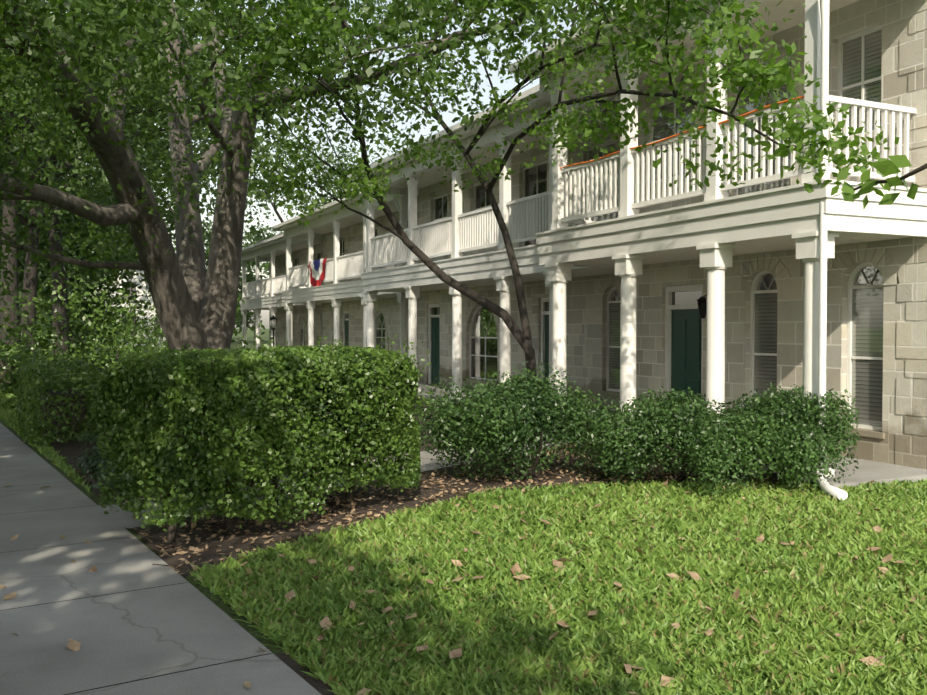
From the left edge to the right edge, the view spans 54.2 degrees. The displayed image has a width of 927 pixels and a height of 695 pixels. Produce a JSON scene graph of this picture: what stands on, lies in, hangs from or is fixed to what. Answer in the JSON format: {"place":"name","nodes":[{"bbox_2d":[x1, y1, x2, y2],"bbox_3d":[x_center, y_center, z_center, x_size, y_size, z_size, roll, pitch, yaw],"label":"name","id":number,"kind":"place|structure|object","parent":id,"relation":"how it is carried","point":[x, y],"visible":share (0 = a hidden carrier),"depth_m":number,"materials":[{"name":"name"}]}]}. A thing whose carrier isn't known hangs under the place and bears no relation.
{"place":"outdoors","nodes":[
{"label":"outdoors","id":0,"kind":"place"},
{"bbox_2d":[1,94,141,243],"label":"tree","id":1,"kind":"object","parent":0,"point":[63,175],"depth_m":41.40,"materials":[{"name":"green plant"}]},
{"bbox_2d":[102,270,165,346],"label":"building walls","id":2,"kind":"structure","parent":0,"point":[137,281],"depth_m":74.82,"materials":[{"name":"grey stone"}]},
{"bbox_2d":[110,261,163,336],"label":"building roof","id":3,"kind":"structure","parent":2,"relation":"on","point":[133,289],"depth_m":74.51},
{"bbox_2d":[0,423,321,694],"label":"sidewalk","id":4,"kind":"structure","parent":0,"point":[130,635],"depth_m":5.12,"materials":[{"name":"concrete"}]},
{"bbox_2d":[260,240,321,309],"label":"terrace porch ceiling","id":5,"kind":"structure","parent":0,"point":[295,248],"depth_m":44.80,"materials":[{"name":"white wood"}]},
{"bbox_2d":[61,435,567,528],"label":"walkway path","id":6,"kind":"structure","parent":0,"point":[120,517],"depth_m":8.13,"materials":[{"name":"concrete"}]},
{"bbox_2d":[40,0,627,328],"label":"sky","id":7,"kind":"structure","parent":0,"point":[510,84],"materials":[{"name":"white"}]},
{"bbox_2d":[297,201,407,302],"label":"terrace porch ceiling","id":8,"kind":"structure","parent":0,"point":[351,221],"depth_m":32.81,"materials":[{"name":"white wood"}]},
{"bbox_2d":[0,329,926,694],"bbox_3d":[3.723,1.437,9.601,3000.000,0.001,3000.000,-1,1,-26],"label":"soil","id":9,"kind":"structure","parent":0,"point":[216,599],"depth_m":6.43,"materials":[{"name":"brown soil"}]},
{"bbox_2d":[0,342,26,392],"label":"hedge","id":10,"kind":"object","parent":9,"relation":"on","point":[12,352],"depth_m":21.82,"materials":[{"name":"green plant"}]},
{"bbox_2d":[17,354,101,448],"bbox_3d":[-7.893,0.749,17.487,1.275,1.101,11.860,-1,1,-26],"label":"hedge","id":11,"kind":"object","parent":9,"relation":"on","point":[63,372],"depth_m":12.53,"materials":[{"name":"green plant"}]},
{"bbox_2d":[0,188,139,353],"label":"tree","id":12,"kind":"object","parent":9,"relation":"on","point":[100,271],"depth_m":48.44,"materials":[{"name":"green plant"}]},
{"bbox_2d":[0,123,175,351],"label":"tree","id":13,"kind":"object","parent":9,"relation":"on","point":[95,253],"depth_m":40.88,"materials":[{"name":"green plant"}]},
{"bbox_2d":[0,0,218,352],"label":"tree","id":14,"kind":"object","parent":9,"relation":"on","point":[68,189],"depth_m":29.68,"materials":[{"name":"green plant"}]},
{"bbox_2d":[0,120,219,352],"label":"tree","id":15,"kind":"object","parent":9,"relation":"on","point":[162,163],"depth_m":53.36,"materials":[{"name":"green plant"}]},
{"bbox_2d":[0,173,271,353],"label":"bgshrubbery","id":16,"kind":"object","parent":9,"relation":"on","point":[48,287],"depth_m":35.97,"materials":[{"name":"green plant"}]},
{"bbox_2d":[0,267,273,390],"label":"bush","id":17,"kind":"object","parent":9,"relation":"on","point":[91,354],"depth_m":23.53,"materials":[{"name":"green plant"}]},
{"bbox_2d":[0,7,278,353],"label":"tree","id":18,"kind":"object","parent":9,"relation":"on","point":[56,246],"depth_m":31.13,"materials":[{"name":"green plant"}]},
{"bbox_2d":[90,104,196,202],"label":"tree","id":19,"kind":"object","parent":9,"relation":"on","point":[153,120],"depth_m":55.26,"materials":[{"name":"green plant"}]},
{"bbox_2d":[17,7,289,282],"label":"tree","id":20,"kind":"object","parent":9,"relation":"on","point":[232,66],"depth_m":42.02,"materials":[{"name":"green plant"}]},
{"bbox_2d":[0,0,308,380],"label":"tree","id":21,"kind":"object","parent":9,"relation":"on","point":[130,135],"depth_m":26.01,"materials":[{"name":"green plant"}]},
{"bbox_2d":[85,231,281,338],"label":"tree line","id":22,"kind":"object","parent":9,"relation":"on","point":[266,267],"depth_m":133.38,"materials":[{"name":"green plant"}]},
{"bbox_2d":[80,86,307,238],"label":"tree","id":23,"kind":"object","parent":9,"relation":"on","point":[255,157],"depth_m":78.17,"materials":[{"name":"green plant"}]},
{"bbox_2d":[129,220,279,334],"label":"tree","id":24,"kind":"object","parent":9,"relation":"on","point":[250,265],"visible":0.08,"depth_m":95.50,"materials":[{"name":"green plant"}]},
{"bbox_2d":[270,315,276,345],"bbox_3d":[-7.656,-0.235,36.499,0.351,2.160,0.351,0,1,-3],"label":"post lantern","id":25,"kind":"object","parent":9,"relation":"on","point":[273,321],"visible":0.75,"depth_m":36.40,"materials":[{"name":"black metal"}]},
{"bbox_2d":[171,119,384,271],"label":"tree","id":26,"kind":"object","parent":9,"relation":"on","point":[330,156],"depth_m":76.65,"materials":[{"name":"green plant"}]},
{"bbox_2d":[269,244,346,346],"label":"terrace stone walls","id":27,"kind":"structure","parent":9,"relation":"on","point":[280,270],"depth_m":46.13,"materials":[{"name":"beige stone"}]},
{"bbox_2d":[239,233,322,350],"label":"terrace porch timber","id":28,"kind":"object","parent":27,"relation":"attached to","point":[272,286],"visible":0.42,"depth_m":45.61,"materials":[{"name":"white wood"}]},
{"bbox_2d":[295,253,319,345],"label":"window","id":29,"kind":"structure","parent":27,"relation":"in","point":[303,324],"depth_m":45.58,"materials":[{"name":"black glass"}]},
{"bbox_2d":[321,208,407,352],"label":"terrace stone walls","id":30,"kind":"structure","parent":9,"relation":"on","point":[388,308],"depth_m":34.27,"materials":[{"name":"beige stone"}]},
{"bbox_2d":[272,192,418,356],"bbox_3d":[-1.983,-3.474,32.756,6.550,8.660,14.070,-1,1,-26],"label":"terrace porch timber","id":31,"kind":"object","parent":30,"relation":"attached to","point":[338,267],"visible":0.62,"depth_m":31.60,"materials":[{"name":"white wood"}]},
{"bbox_2d":[308,258,326,286],"bbox_3d":[-5.430,-2.699,33.520,0.071,1.092,2.300,-1,1,-26],"label":"bunting fan","id":32,"kind":"object","parent":31,"relation":"attached to","point":[317,271],"visible":0.92,"depth_m":33.45},
{"bbox_2d":[345,320,348,345],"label":"terrace doors","id":33,"kind":"structure","parent":30,"relation":"in","point":[346,331],"depth_m":35.69,"materials":[{"name":"green wood"}]},
{"bbox_2d":[340,221,407,348],"bbox_3d":[-3.214,-1.886,32.809,0.005,4.870,8.578,-1,1,-26],"label":"window","id":34,"kind":"structure","parent":30,"relation":"in","point":[378,333],"depth_m":32.43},
{"bbox_2d":[16,398,780,694],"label":"bed soil","id":35,"kind":"structure","parent":9,"relation":"on","point":[76,447],"depth_m":8.31,"materials":[{"name":"brown soil"}]},
{"bbox_2d":[73,432,137,490],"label":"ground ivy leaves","id":36,"kind":"object","parent":35,"relation":"on","point":[94,459],"visible":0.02,"depth_m":10.10,"materials":[{"name":"green plant"}]},
{"bbox_2d":[95,345,421,542],"bbox_3d":[-1.605,0.732,7.750,1.211,1.505,2.948,1,2,38],"label":"box hedge","id":37,"kind":"object","parent":35,"relation":"on","point":[133,379],"depth_m":6.93,"materials":[{"name":"green plant"}]},
{"bbox_2d":[102,333,434,465],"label":"box hedge leaves","id":38,"kind":"object","parent":37,"relation":"on","point":[300,384],"visible":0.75,"depth_m":7.32,"materials":[{"name":"green plant"}]},
{"bbox_2d":[156,331,388,353],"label":"box hedge shoots","id":39,"kind":"object","parent":37,"relation":"on","point":[287,343],"visible":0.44,"depth_m":7.78,"materials":[{"name":"green plant"}]},
{"bbox_2d":[0,437,922,694],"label":"fallen leaves","id":40,"kind":"object","parent":35,"relation":"on","point":[73,645],"visible":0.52,"depth_m":5.72,"materials":[{"name":"brown plant"}]},
{"bbox_2d":[133,443,867,574],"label":"bed litter","id":41,"kind":"object","parent":35,"relation":"on","point":[337,500],"depth_m":8.58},
{"bbox_2d":[413,361,652,480],"bbox_3d":[0.573,0.832,9.972,2.642,1.369,2.098,-1,1,-26],"label":"porch shrub","id":42,"kind":"object","parent":35,"relation":"on","point":[518,414],"depth_m":9.53,"materials":[{"name":"green plant"}]},
{"bbox_2d":[205,0,899,445],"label":"slender tree","id":43,"kind":"object","parent":35,"relation":"on","point":[750,67],"depth_m":9.34,"materials":[{"name":"green plant"}]},
{"bbox_2d":[581,386,783,498],"bbox_3d":[2.272,0.925,9.429,2.067,1.060,2.160,-1,1,-26],"label":"porch shrub","id":44,"kind":"object","parent":35,"relation":"on","point":[682,425],"depth_m":9.14,"materials":[{"name":"green plant"}]},
{"bbox_2d":[710,382,860,488],"bbox_3d":[3.401,0.907,9.537,1.884,1.090,1.773,-1,1,-26],"label":"porch shrub","id":45,"kind":"object","parent":35,"relation":"on","point":[784,413],"depth_m":9.17,"materials":[{"name":"green plant"}]},
{"bbox_2d":[0,0,806,419],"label":"oak tree","id":46,"kind":"object","parent":9,"relation":"on","point":[126,14],"depth_m":10.85,"materials":[{"name":"green plant"}]},
{"bbox_2d":[0,383,926,694],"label":"lawn grass","id":47,"kind":"structure","parent":9,"relation":"on","point":[584,649],"depth_m":5.52,"materials":[{"name":"green plant"}]},
{"bbox_2d":[417,120,683,410],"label":"terrace stone walls","id":48,"kind":"structure","parent":9,"relation":"on","point":[586,313],"depth_m":19.96,"materials":[{"name":"beige stone"}]},
{"bbox_2d":[347,84,620,399],"bbox_3d":[2.272,-3.218,21.129,6.550,8.660,12.020,-1,1,-26],"label":"porch","id":49,"kind":"object","parent":48,"relation":"attached to","point":[456,234],"visible":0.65,"depth_m":19.67,"materials":[{"name":"white paint"}]},
{"bbox_2d":[431,315,548,388],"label":"doors","id":50,"kind":"structure","parent":48,"relation":"in","point":[435,347],"depth_m":24.82,"materials":[{"name":"green wood"}]},
{"bbox_2d":[432,143,620,389],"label":"windows","id":51,"kind":"structure","parent":48,"relation":"in","point":[478,362],"depth_m":21.74,"materials":[{"name":"glass"}]},
{"bbox_2d":[418,383,926,488],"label":"porch slab","id":52,"kind":"structure","parent":9,"relation":"on","point":[867,471],"depth_m":9.92,"materials":[{"name":"concrete"}]},
{"bbox_2d":[636,0,926,468],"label":"terrace stone walls","id":53,"kind":"structure","parent":9,"relation":"on","point":[900,264],"depth_m":11.10,"materials":[{"name":"beige stone"}]},
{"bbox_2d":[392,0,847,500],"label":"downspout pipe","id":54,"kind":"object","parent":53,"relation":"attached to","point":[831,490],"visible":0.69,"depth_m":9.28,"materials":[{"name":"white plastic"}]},
{"bbox_2d":[560,96,803,168],"bbox_3d":[2.546,-2.712,11.857,0.020,0.061,5.151,-1,1,-26],"label":"handrail","id":55,"kind":"object","parent":53,"relation":"attached to","point":[679,134],"visible":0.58,"depth_m":11.58,"materials":[{"name":"orange"}]},
{"bbox_2d":[671,309,701,403],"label":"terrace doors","id":56,"kind":"structure","parent":53,"relation":"in","point":[686,343],"depth_m":13.91,"materials":[{"name":"green wood"}]},
{"bbox_2d":[696,295,706,317],"bbox_3d":[3.508,-0.598,13.181,0.250,0.350,0.180,-1,1,-26],"label":"wall lantern","id":57,"kind":"object","parent":53,"relation":"attached to","point":[701,301],"depth_m":13.12,"materials":[{"name":"black metal"}]},
{"bbox_2d":[508,0,926,477],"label":"porch","id":58,"kind":"object","parent":53,"relation":"attached to","point":[713,222],"visible":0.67,"depth_m":10.97,"materials":[{"name":"white wood"}]},
{"bbox_2d":[653,29,883,426],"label":"windows","id":59,"kind":"structure","parent":53,"relation":"in","point":[867,341],"depth_m":11.10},
{"bbox_2d":[376,104,619,291],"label":"porch ceiling","id":60,"kind":"structure","parent":0,"point":[431,177],"depth_m":20.35,"materials":[{"name":"white paint"}]},
{"bbox_2d":[566,0,910,265],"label":"porch ceiling","id":61,"kind":"structure","parent":0,"point":[777,16],"depth_m":11.61,"materials":[{"name":"white paint"}]},
{"bbox_2d":[831,155,926,208],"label":"twig","id":62,"kind":"object","parent":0,"point":[884,167],"depth_m":2.24,"materials":[{"name":"green plant"}]}
]}

